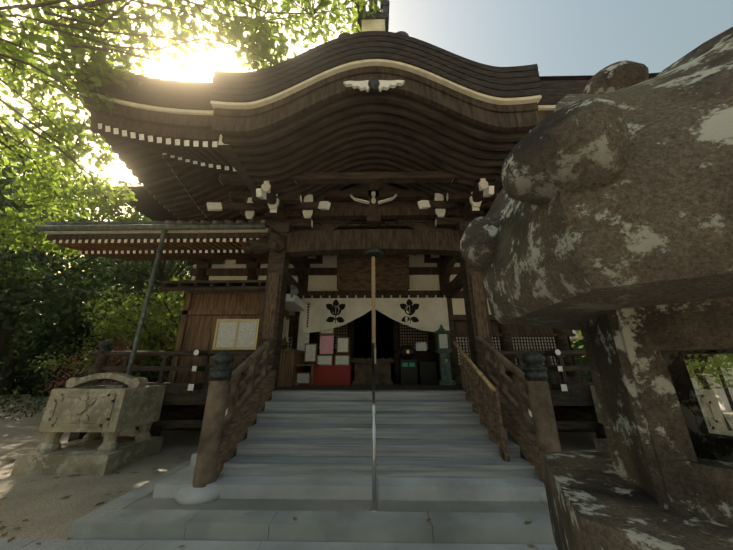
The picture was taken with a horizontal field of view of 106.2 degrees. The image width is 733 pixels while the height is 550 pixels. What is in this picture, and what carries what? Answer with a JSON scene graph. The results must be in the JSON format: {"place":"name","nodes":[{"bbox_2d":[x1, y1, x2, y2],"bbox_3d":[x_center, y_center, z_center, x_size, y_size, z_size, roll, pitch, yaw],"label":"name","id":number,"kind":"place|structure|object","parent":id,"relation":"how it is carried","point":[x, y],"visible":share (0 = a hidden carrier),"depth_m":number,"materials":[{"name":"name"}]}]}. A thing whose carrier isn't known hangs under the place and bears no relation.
{"place":"outdoors","nodes":[
{"label":"outdoors","id":0,"kind":"place"},
{"bbox_2d":[0,442,198,538],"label":"ground","id":1,"kind":"structure","parent":0,"point":[43,508],"depth_m":3.40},
{"bbox_2d":[11,372,165,475],"bbox_3d":[-4.342,2.346,4.603,1.330,1.355,1.100,0,-18,1],"label":"stone basin","id":2,"kind":"object","parent":1,"relation":"on","point":[111,412],"visible":1,"depth_m":4.23,"materials":[{"name":"stone"}]},
{"bbox_2d":[34,181,193,329],"bbox_3d":[-9.610,-0.086,14.212,10.077,7.543,8.898,0,-18,1],"label":"tree foliage","id":3,"kind":"object","parent":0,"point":[87,274],"visible":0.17,"depth_m":12.35,"materials":[{"name":"green plant"}]},
{"bbox_2d":[53,239,268,260],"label":"rafters","id":4,"kind":"object","parent":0,"point":[168,245],"visible":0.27,"depth_m":6.72,"materials":[{"name":"wood"}]},
{"bbox_2d":[46,232,268,241],"bbox_3d":[0.163,-0.888,6.177,14.800,0.120,0.150,0,-18,1],"label":"hall eave kayaoi","id":5,"kind":"object","parent":4,"relation":"on","point":[169,236],"visible":0.29,"depth_m":6.19,"materials":[{"name":"wood"}]},
{"bbox_2d":[44,228,268,233],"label":"eave fascia","id":6,"kind":"structure","parent":5,"relation":"attached to","point":[159,231],"depth_m":6.17,"materials":[{"name":"wood"}]},
{"bbox_2d":[45,220,268,228],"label":"hall eave tiles","id":7,"kind":"object","parent":5,"relation":"on","point":[144,222],"visible":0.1,"depth_m":6.17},
{"bbox_2d":[0,0,383,285],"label":"overhead tree","id":8,"kind":"object","parent":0,"point":[172,17],"depth_m":4.49,"materials":[{"name":"plant"}]},
{"bbox_2d":[159,280,299,291],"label":"booth roof","id":9,"kind":"structure","parent":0,"point":[217,285],"depth_m":5.99,"materials":[{"name":"wood"}]},
{"bbox_2d":[90,118,502,221],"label":"roof rafters","id":10,"kind":"object","parent":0,"point":[176,202],"visible":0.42,"depth_m":5.54,"materials":[{"name":"wood"}]},
{"bbox_2d":[105,125,248,212],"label":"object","id":11,"kind":"object","parent":10,"relation":"on","point":[181,173],"visible":0.12,"depth_m":5.82,"materials":[{"name":"wood"}]},
{"bbox_2d":[83,97,553,193],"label":"kohai eave boards","id":12,"kind":"object","parent":10,"relation":"on","point":[138,121],"visible":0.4,"depth_m":4.48,"materials":[{"name":"wood"}]},
{"bbox_2d":[79,92,555,114],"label":"roof trim","id":13,"kind":"structure","parent":12,"relation":"attached to","point":[210,112],"depth_m":4.44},
{"bbox_2d":[187,250,459,267],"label":"bracket blocks","id":14,"kind":"structure","parent":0,"point":[250,262],"depth_m":8.02,"materials":[{"name":"wood"}]},
{"bbox_2d":[304,328,349,365],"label":"picture frames","id":15,"kind":"structure","parent":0,"point":[320,333],"depth_m":6.80,"materials":[{"name":"wood"}]},
{"bbox_2d":[191,255,491,314],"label":"plaster wall panels","id":16,"kind":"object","parent":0,"point":[416,282],"depth_m":7.95,"materials":[{"name":"paint"}]},
{"bbox_2d":[76,72,650,109],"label":"roof","id":17,"kind":"structure","parent":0,"point":[198,97],"depth_m":4.44,"materials":[{"name":"wood"}]},
{"bbox_2d":[0,394,732,549],"bbox_3d":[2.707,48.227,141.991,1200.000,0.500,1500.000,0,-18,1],"label":"ground","id":18,"kind":"structure","parent":0,"point":[23,430],"depth_m":6.34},
{"bbox_2d":[0,289,22,325],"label":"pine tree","id":19,"kind":"object","parent":18,"relation":"on","point":[10,312],"visible":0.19,"depth_m":9.82,"materials":[{"name":"plant"}]},
{"bbox_2d":[0,386,50,420],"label":"hedge foliage","id":20,"kind":"object","parent":18,"relation":"on","point":[18,406],"visible":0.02,"depth_m":7.78,"materials":[{"name":"green plant"}]},
{"bbox_2d":[0,173,77,307],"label":"branch","id":21,"kind":"object","parent":18,"relation":"on","point":[26,296],"visible":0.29,"depth_m":8.88,"materials":[{"name":"brown plant"}]},
{"bbox_2d":[0,126,127,331],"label":"tree foliage","id":22,"kind":"object","parent":21,"relation":"attached to","point":[21,262],"visible":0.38,"depth_m":8.46,"materials":[{"name":"green plant"}]},
{"bbox_2d":[0,253,86,395],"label":"tree trunk","id":23,"kind":"object","parent":18,"relation":"on","point":[13,362],"visible":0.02,"depth_m":14.48,"materials":[{"name":"brown plant"}]},
{"bbox_2d":[0,194,152,339],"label":"tree foliage","id":24,"kind":"object","parent":23,"relation":"attached to","point":[84,258],"visible":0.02,"depth_m":14.38,"materials":[{"name":"green plant"}]},
{"bbox_2d":[0,155,118,361],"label":"tree trunk","id":25,"kind":"object","parent":18,"relation":"on","point":[5,335],"visible":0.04,"depth_m":10.69,"materials":[{"name":"brown plant"}]},
{"bbox_2d":[0,119,174,349],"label":"tree foliage","id":26,"kind":"object","parent":25,"relation":"on","point":[72,302],"visible":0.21,"depth_m":11.31,"materials":[{"name":"green plant"}]},
{"bbox_2d":[27,350,138,386],"bbox_3d":[-7.984,3.208,8.021,2.184,2.063,2.529,0,-18,1],"label":"red shrub","id":27,"kind":"object","parent":18,"relation":"on","point":[55,364],"depth_m":7.58,"materials":[{"name":"plant"}]},
{"bbox_2d":[0,329,172,407],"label":"shrub","id":28,"kind":"object","parent":18,"relation":"on","point":[66,351],"visible":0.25,"depth_m":12.07,"materials":[{"name":"green plant"}]},
{"bbox_2d":[38,337,144,393],"bbox_3d":[-8.168,2.787,8.525,2.872,1.834,2.123,0,-18,1],"label":"shrub","id":29,"kind":"object","parent":18,"relation":"on","point":[110,362],"visible":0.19,"depth_m":8.50,"materials":[{"name":"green plant"}]},
{"bbox_2d":[70,306,175,382],"bbox_3d":[-9.236,3.231,11.292,4.283,4.049,4.345,0,-18,1],"label":"shrub","id":30,"kind":"object","parent":18,"relation":"on","point":[156,359],"depth_m":10.54,"materials":[{"name":"plant"}]},
{"bbox_2d":[77,274,190,358],"bbox_3d":[-6.927,2.367,10.410,5.535,5.136,6.024,0,-18,1],"label":"shrub","id":31,"kind":"object","parent":18,"relation":"on","point":[152,309],"depth_m":8.84,"materials":[{"name":"plant"}]},
{"bbox_2d":[92,219,191,382],"bbox_3d":[-10.165,1.727,13.840,5.900,8.522,6.237,-10,-21,29],"label":"shrub","id":32,"kind":"object","parent":18,"relation":"on","point":[160,276],"visible":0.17,"depth_m":13.19,"materials":[{"name":"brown plant"}]},
{"bbox_2d":[0,449,535,546],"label":"fallen leaves","id":33,"kind":"object","parent":18,"relation":"on","point":[13,538],"visible":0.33,"depth_m":2.74,"materials":[{"name":"brown plant"}]},
{"bbox_2d":[0,538,557,549],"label":"paving","id":34,"kind":"structure","parent":18,"relation":"on","point":[52,544],"depth_m":2.36,"materials":[{"name":"stone"}]},
{"bbox_2d":[460,27,732,549],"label":"statue","id":35,"kind":"object","parent":34,"relation":"on","point":[604,225],"visible":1,"depth_m":0.79,"materials":[{"name":"stone"}]},
{"bbox_2d":[0,297,592,396],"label":"hedge foliage","id":36,"kind":"object","parent":18,"relation":"on","point":[52,338],"visible":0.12,"depth_m":14.54,"materials":[{"name":"plant"}]},
{"bbox_2d":[67,460,554,543],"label":"kerb stones","id":37,"kind":"object","parent":18,"relation":"on","point":[113,520],"visible":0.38,"depth_m":2.46,"materials":[{"name":"stone"}]},
{"bbox_2d":[123,456,548,513],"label":"platform aggregate paving","id":38,"kind":"structure","parent":18,"relation":"on","point":[147,501],"depth_m":2.79,"materials":[{"name":"concrete"}]},
{"bbox_2d":[152,432,545,500],"bbox_3d":[0.137,2.408,3.643,4.840,0.394,1.420,0,-18,1],"label":"granite step","id":39,"kind":"object","parent":38,"relation":"on","point":[435,489],"visible":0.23,"depth_m":2.95,"materials":[{"name":"stone"}]},
{"bbox_2d":[192,336,560,487],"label":"stair railings","id":40,"kind":"object","parent":39,"relation":"on","point":[536,402],"visible":0.75,"depth_m":3.29,"materials":[{"name":"wood"}]},
{"bbox_2d":[209,350,548,380],"bbox_3d":[0.125,1.112,3.414,4.125,0.363,0.265,0,-18,1],"label":"post cap","id":41,"kind":"object","parent":40,"relation":"attached to","point":[534,369],"visible":1,"depth_m":3.32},
{"bbox_2d":[223,456,535,478],"bbox_3d":[0.131,2.313,3.330,3.600,0.134,0.328,0,-18,1],"label":"stair tread","id":42,"kind":"object","parent":39,"relation":"on","point":[386,467],"visible":0.88,"depth_m":3.20,"materials":[{"name":"grey stone"}]},
{"bbox_2d":[236,438,520,456],"bbox_3d":[0.136,2.276,3.644,3.600,0.134,0.328,0,-18,1],"label":"stair tread","id":43,"kind":"object","parent":42,"relation":"on","point":[363,447],"visible":0.88,"depth_m":3.51,"materials":[{"name":"grey stone"}]},
{"bbox_2d":[247,423,507,438],"bbox_3d":[0.141,2.240,3.958,3.600,0.134,0.328,0,-18,1],"label":"stair tread","id":44,"kind":"object","parent":43,"relation":"on","point":[383,431],"visible":0.79,"depth_m":3.82,"materials":[{"name":"grey stone"}]},
{"bbox_2d":[256,411,497,423],"bbox_3d":[0.147,2.203,4.271,3.600,0.134,0.328,0,-18,1],"label":"stair tread","id":45,"kind":"object","parent":44,"relation":"on","point":[382,417],"visible":0.77,"depth_m":4.14,"materials":[{"name":"grey stone"}]},
{"bbox_2d":[264,400,488,410],"bbox_3d":[0.152,2.167,4.585,3.600,0.134,0.328,0,-18,1],"label":"stair tread","id":46,"kind":"object","parent":45,"relation":"on","point":[366,405],"visible":0.88,"depth_m":4.45,"materials":[{"name":"grey stone"}]},
{"bbox_2d":[271,390,480,399],"bbox_3d":[0.157,2.127,4.886,3.600,0.134,0.302,0,-18,1],"label":"stair tread","id":47,"kind":"object","parent":46,"relation":"on","point":[367,395],"visible":0.94,"depth_m":4.76,"materials":[{"name":"stone"}]},
{"bbox_2d":[459,351,509,461],"bbox_3d":[1.703,1.853,4.162,0.040,1.525,1.483,0,-18,1],"label":"stair railing","id":48,"kind":"object","parent":42,"relation":"on","point":[474,397],"visible":0.77,"depth_m":3.93,"materials":[{"name":"brown wood"}]},
{"bbox_2d":[453,341,495,391],"bbox_3d":[1.644,1.376,4.361,0.054,0.757,1.563,0,-18,1],"label":"bamboo handrail","id":49,"kind":"object","parent":48,"relation":"attached to","point":[486,381],"visible":0.95,"depth_m":4.05,"materials":[{"name":"wood"}]},
{"bbox_2d":[175,487,547,505],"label":"newel base stones","id":50,"kind":"object","parent":38,"relation":"on","point":[189,496],"visible":0.33,"depth_m":2.86,"materials":[{"name":"stone"}]},
{"bbox_2d":[370,390,378,511],"bbox_3d":[0.097,1.774,3.862,0.090,1.736,1.972,0,-18,1],"label":"steel handrail","id":51,"kind":"object","parent":38,"relation":"on","point":[374,508],"visible":0.79,"depth_m":2.82,"materials":[{"name":"metal"}]},
{"bbox_2d":[68,393,605,441],"bbox_3d":[0.180,2.970,5.889,11.400,0.967,2.100,0,-18,1],"label":"veranda underframe","id":52,"kind":"object","parent":18,"relation":"on","point":[185,412],"visible":0.06,"depth_m":5.16,"materials":[{"name":"brown wood"}]},
{"bbox_2d":[163,382,591,393],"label":"veranda floor","id":53,"kind":"structure","parent":52,"relation":"on","point":[394,386],"depth_m":5.41,"materials":[{"name":"brown wood"}]},
{"bbox_2d":[168,291,288,382],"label":"booth walls","id":54,"kind":"structure","parent":53,"relation":"on","point":[201,312],"depth_m":6.17,"materials":[{"name":"wood"}]},
{"bbox_2d":[212,319,259,349],"bbox_3d":[-2.853,1.301,6.048,0.950,0.660,0.043,0,-18,1],"label":"notice board frame","id":55,"kind":"object","parent":54,"relation":"attached to","point":[214,347],"visible":0.94,"depth_m":6.02,"materials":[{"name":"wood"}]},
{"bbox_2d":[216,321,256,346],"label":"papers","id":56,"kind":"object","parent":55,"relation":"in","point":[227,332],"visible":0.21,"depth_m":6.05,"materials":[{"name":"paper"}]},
{"bbox_2d":[285,294,307,311],"bbox_3d":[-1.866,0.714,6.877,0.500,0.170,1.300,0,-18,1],"label":"loudspeaker","id":57,"kind":"object","parent":54,"relation":"attached to","point":[295,303],"visible":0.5,"depth_m":6.75,"materials":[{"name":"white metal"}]},
{"bbox_2d":[278,312,318,386],"bbox_3d":[-1.641,1.702,6.549,0.950,1.711,1.100,0,-18,1],"label":"office counter","id":58,"kind":"object","parent":53,"relation":"on","point":[292,364],"visible":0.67,"depth_m":6.01,"materials":[{"name":"brown wood"}]},
{"bbox_2d":[282,317,288,341],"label":"office paper goods","id":59,"kind":"object","parent":58,"relation":"attached to","point":[287,328],"visible":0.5,"depth_m":7.02},
{"bbox_2d":[298,366,351,384],"bbox_3d":[-1.015,2.421,6.671,1.290,0.420,0.500,0,-18,1],"label":"red cloth stand","id":60,"kind":"object","parent":53,"relation":"on","point":[332,375],"visible":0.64,"depth_m":6.43,"materials":[{"name":"red"}]},
{"bbox_2d":[83,350,593,390],"bbox_3d":[0.161,1.793,5.232,11.460,0.720,0.460,0,-18,1],"label":"veranda railing","id":61,"kind":"object","parent":53,"relation":"on","point":[203,368],"visible":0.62,"depth_m":5.37,"materials":[{"name":"brown wood"}]},
{"bbox_2d":[98,340,112,352],"bbox_3d":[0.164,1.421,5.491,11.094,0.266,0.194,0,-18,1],"label":"post finial","id":62,"kind":"object","parent":61,"relation":"on","point":[105,345],"visible":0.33,"depth_m":5.53,"materials":[{"name":"grey metal"}]},
{"bbox_2d":[297,316,426,382],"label":"paper notices","id":63,"kind":"object","parent":53,"relation":"on","point":[303,338],"visible":0.69,"depth_m":6.80,"materials":[{"name":"paper"}]},
{"bbox_2d":[320,336,333,353],"bbox_3d":[-0.995,1.749,6.900,0.330,0.440,0.020,0,-18,1],"label":"pink poster","id":64,"kind":"object","parent":63,"relation":"attached to","point":[326,344],"visible":1,"depth_m":6.89,"materials":[{"name":"pink paper"}]},
{"bbox_2d":[352,357,393,384],"bbox_3d":[0.149,2.308,6.632,0.980,0.610,0.660,0,-18,1],"label":"offertory box","id":65,"kind":"object","parent":53,"relation":"on","point":[363,371],"visible":0.88,"depth_m":6.37,"materials":[{"name":"brown wood"}]},
{"bbox_2d":[399,345,436,384],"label":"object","id":66,"kind":"object","parent":53,"relation":"on","point":[426,374],"visible":1,"depth_m":6.51,"materials":[{"name":"black paint"}]},
{"bbox_2d":[402,363,414,366],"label":"green cabinet panels","id":67,"kind":"object","parent":66,"relation":"attached to","point":[406,364],"visible":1,"depth_m":6.51,"materials":[{"name":"green"}]},
{"bbox_2d":[434,325,455,384],"bbox_3d":[1.868,1.902,6.678,0.368,1.410,0.368,0,-18,1],"label":"lantern","id":68,"kind":"object","parent":53,"relation":"on","point":[445,376],"visible":0.94,"depth_m":6.53,"materials":[{"name":"metal"}]},
{"bbox_2d":[437,334,447,348],"bbox_3d":[1.868,1.631,6.767,0.200,0.340,0.200,0,-18,1],"label":"floor lantern glass","id":69,"kind":"object","parent":68,"relation":"on","point":[443,341],"visible":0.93,"depth_m":6.68,"materials":[{"name":"glass"}]},
{"bbox_2d":[252,231,497,424],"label":"kohai posts","id":70,"kind":"object","parent":18,"relation":"on","point":[278,262],"visible":0.46,"depth_m":5.58,"materials":[{"name":"wood"}]},
{"bbox_2d":[34,223,266,387],"bbox_3d":[0.157,0.961,5.273,14.800,4.405,0.124,0,-18,1],"label":"gutter and downpipe","id":71,"kind":"object","parent":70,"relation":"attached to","point":[164,228],"visible":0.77,"depth_m":5.95,"materials":[{"name":"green metal"}]},
{"bbox_2d":[241,228,285,254],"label":"kohai carved heads","id":72,"kind":"object","parent":70,"relation":"attached to","point":[275,241],"visible":0.54,"depth_m":5.91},
{"bbox_2d":[52,80,567,416],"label":"white beam ends","id":73,"kind":"object","parent":70,"relation":"attached to","point":[488,191],"visible":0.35,"depth_m":5.23,"materials":[{"name":"paint"}]},
{"bbox_2d":[256,184,489,256],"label":"wooden beam","id":74,"kind":"structure","parent":70,"relation":"attached to","point":[385,241],"depth_m":5.90,"materials":[{"name":"wood"}]},
{"bbox_2d":[219,171,499,232],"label":"kohai brackets","id":75,"kind":"object","parent":74,"relation":"on","point":[280,222],"visible":0.67,"depth_m":5.70,"materials":[{"name":"wood"}]},
{"bbox_2d":[337,254,409,290],"bbox_3d":[0.174,-0.055,7.438,1.940,0.950,0.315,0,-18,1],"label":"sign board","id":76,"kind":"object","parent":70,"relation":"attached to","point":[354,273],"visible":0.79,"depth_m":7.43,"materials":[{"name":"brown wood"}]},
{"bbox_2d":[363,248,383,258],"bbox_3d":[0.135,-0.451,5.588,0.430,0.184,0.430,0,-18,1],"label":"gong","id":77,"kind":"object","parent":70,"relation":"hanging from","point":[376,253],"visible":0.96,"depth_m":5.45,"materials":[{"name":"brown metal"}]},
{"bbox_2d":[371,256,375,348],"bbox_3d":[0.135,0.506,5.275,0.077,1.858,0.082,0,-18,1],"label":"bell rope","id":78,"kind":"object","parent":77,"relation":"hanging from","point":[373,300],"visible":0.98,"depth_m":5.23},
{"bbox_2d":[210,31,541,101],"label":"roof","id":79,"kind":"structure","parent":70,"relation":"on","point":[485,79],"depth_m":4.28,"materials":[{"name":"wood"}]},
{"bbox_2d":[338,0,408,37],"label":"ridge ornament","id":80,"kind":"object","parent":79,"relation":"on","point":[383,13],"visible":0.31,"depth_m":4.80,"materials":[{"name":"wood"}]},
{"bbox_2d":[362,19,384,31],"bbox_3d":[0.118,-4.309,4.753,0.400,0.300,0.004,0,-18,1],"label":"ridge ornament plate","id":81,"kind":"object","parent":80,"relation":"attached to","point":[373,25],"visible":0.93,"depth_m":4.75,"materials":[{"name":"metal"}]},
{"bbox_2d":[368,77,379,89],"bbox_3d":[0.118,-3.003,4.328,0.192,0.263,0.100,0,-18,1],"label":"gable ornament","id":82,"kind":"object","parent":79,"relation":"attached to","point":[373,83],"visible":0.94,"depth_m":4.29,"materials":[{"name":"grey metal"}]},
{"bbox_2d":[262,272,489,338],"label":"post name plates","id":83,"kind":"object","parent":70,"relation":"attached to","point":[477,295],"visible":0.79,"depth_m":5.35,"materials":[{"name":"brown wood"}]},
{"bbox_2d":[195,278,575,382],"bbox_3d":[0.282,2.302,11.945,10.400,6.000,9.000,0,-18,1],"label":"doorway","id":84,"kind":"structure","parent":18,"relation":"on","point":[363,336],"depth_m":12.28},
{"bbox_2d":[103,186,254,221],"bbox_3d":[0.282,-2.498,13.514,14.200,4.300,12.200,0,-18,1],"label":"roof","id":85,"kind":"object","parent":84,"relation":"on","point":[148,205],"depth_m":8.08,"materials":[{"name":"wood"}]},
{"bbox_2d":[290,285,298,297],"bbox_3d":[-1.528,0.328,5.856,0.147,0.270,0.245,8,-20,-23],"label":"spot lamp","id":86,"kind":"object","parent":84,"relation":"attached to","point":[294,290],"visible":1,"depth_m":5.80,"materials":[{"name":"grey"}]},
{"bbox_2d":[230,218,394,221],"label":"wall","id":87,"kind":"structure","parent":84,"relation":"on","point":[242,219],"depth_m":8.71,"materials":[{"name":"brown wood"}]},
{"bbox_2d":[85,67,659,85],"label":"roof edge trim","id":88,"kind":"structure","parent":87,"relation":"on","point":[195,83],"depth_m":4.54,"materials":[{"name":"wood"}]},
{"bbox_2d":[309,320,438,380],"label":"lattice doors","id":89,"kind":"structure","parent":84,"relation":"on","point":[430,355],"depth_m":8.56,"materials":[{"name":"brown wood"}]},
{"bbox_2d":[319,324,427,348],"bbox_3d":[0.224,1.931,8.716,3.420,0.800,0.030,0,-18,1],"label":"lattice panel","id":90,"kind":"object","parent":89,"relation":"attached to","point":[400,335],"visible":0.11,"depth_m":8.70,"materials":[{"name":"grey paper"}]},
{"bbox_2d":[286,336,557,364],"bbox_3d":[0.199,2.007,7.292,9.624,0.754,0.029,0,-18,1],"label":"lattice window","id":91,"kind":"structure","parent":84,"relation":"attached to","point":[514,342],"depth_m":7.27,"materials":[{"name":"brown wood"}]},
{"bbox_2d":[570,330,582,339],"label":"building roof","id":92,"kind":"structure","parent":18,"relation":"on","point":[575,337],"depth_m":15.19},
{"bbox_2d":[571,330,583,356],"bbox_3d":[10.486,1.022,12.978,7.437,5.816,8.259,0,-18,1],"label":"tree foliage","id":93,"kind":"object","parent":18,"relation":"on","point":[579,333],"depth_m":13.32,"materials":[{"name":"green plant"}]},
{"bbox_2d":[590,378,729,449],"bbox_3d":[4.646,2.294,4.444,1.330,1.355,1.100,0,-18,1],"label":"stone basin","id":94,"kind":"object","parent":18,"relation":"on","point":[711,412],"visible":0.06,"depth_m":4.09,"materials":[{"name":"stone"}]},
{"bbox_2d":[683,354,732,430],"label":"tree","id":95,"kind":"object","parent":18,"relation":"on","point":[700,377],"visible":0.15,"depth_m":7.03,"materials":[{"name":"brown plant"}]},
{"bbox_2d":[683,354,732,389],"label":"tree foliage","id":96,"kind":"object","parent":95,"relation":"attached to","point":[717,361],"visible":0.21,"depth_m":6.93,"materials":[{"name":"green plant"}]},
{"bbox_3d":[-12.300,2.404,19.028,8.128,10.415,8.150,0,-18,1],"label":"tree trunk","id":97,"kind":"object","parent":18,"relation":"on","visible":0},
{"bbox_2d":[93,220,192,319],"bbox_3d":[-12.774,0.435,20.393,10.669,9.035,12.214,16,-24,-41],"label":"tree foliage","id":98,"kind":"object","parent":97,"relation":"attached to","point":[149,273],"depth_m":15.73,"materials":[{"name":"green plant"}]},
{"bbox_2d":[0,0,732,293],"label":"sky","id":99,"kind":"structure","parent":0,"point":[562,37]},
{"bbox_2d":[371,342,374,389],"bbox_3d":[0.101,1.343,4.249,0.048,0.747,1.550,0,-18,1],"label":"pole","id":100,"kind":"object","parent":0,"point":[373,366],"visible":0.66,"depth_m":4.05,"materials":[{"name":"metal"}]},
{"bbox_2d":[311,221,435,256],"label":"kohai coffer ceiling","id":101,"kind":"structure","parent":0,"point":[383,225],"depth_m":6.32,"materials":[{"name":"wood"}]},
{"bbox_2d":[304,295,443,296],"bbox_3d":[0.195,0.580,7.543,4.160,0.030,0.030,0,-18,1],"label":"curtain rod","id":102,"kind":"object","parent":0,"point":[377,296],"depth_m":7.53,"materials":[{"name":"wood"}]},
{"bbox_2d":[302,295,444,298],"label":"curtain loops","id":103,"kind":"object","parent":102,"relation":"hanging from","point":[365,296],"visible":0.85,"depth_m":7.52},
{"bbox_2d":[219,91,529,231],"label":"roof eaves","id":104,"kind":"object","parent":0,"point":[375,131],"depth_m":4.96,"materials":[{"name":"wood"}]},
{"bbox_2d":[211,66,539,135],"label":"roof fascia","id":105,"kind":"structure","parent":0,"point":[477,112],"depth_m":4.24,"materials":[{"name":"wood"}]},
{"bbox_2d":[210,59,541,108],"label":"roof edge trim","id":106,"kind":"structure","parent":105,"relation":"attached to","point":[376,62],"depth_m":4.26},
{"bbox_2d":[216,370,543,480],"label":"stair stringers","id":107,"kind":"object","parent":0,"point":[521,432],"visible":0.54,"depth_m":3.60,"materials":[{"name":"wood"}]},
{"bbox_2d":[197,267,575,379],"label":"hall columns","id":108,"kind":"structure","parent":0,"point":[506,339],"depth_m":7.26,"materials":[{"name":"wood"}]},
{"bbox_2d":[165,267,588,383],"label":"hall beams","id":109,"kind":"structure","parent":108,"relation":"attached to","point":[460,324],"depth_m":7.58,"materials":[{"name":"wood"}]},
{"bbox_2d":[299,298,449,332],"bbox_3d":[0.195,1.079,7.380,3.960,0.950,0.221,0,-18,1],"label":"curtain","id":110,"kind":"object","parent":109,"relation":"hanging from","point":[431,314],"visible":0.94,"depth_m":7.41,"materials":[{"name":"fabric"}]},
{"bbox_2d":[306,299,418,326],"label":"curtain crests","id":111,"kind":"object","parent":110,"relation":"attached to","point":[403,306],"visible":1,"depth_m":7.44,"materials":[{"name":"fabric"}]},
{"bbox_2d":[685,354,732,410],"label":"building walls","id":112,"kind":"structure","parent":0,"point":[722,400],"depth_m":9.55,"materials":[{"name":"paint"}]},
{"bbox_2d":[712,356,732,410],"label":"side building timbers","id":113,"kind":"object","parent":112,"relation":"attached to","point":[727,392],"visible":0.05,"depth_m":9.45,"materials":[{"name":"wood"}]}
]}

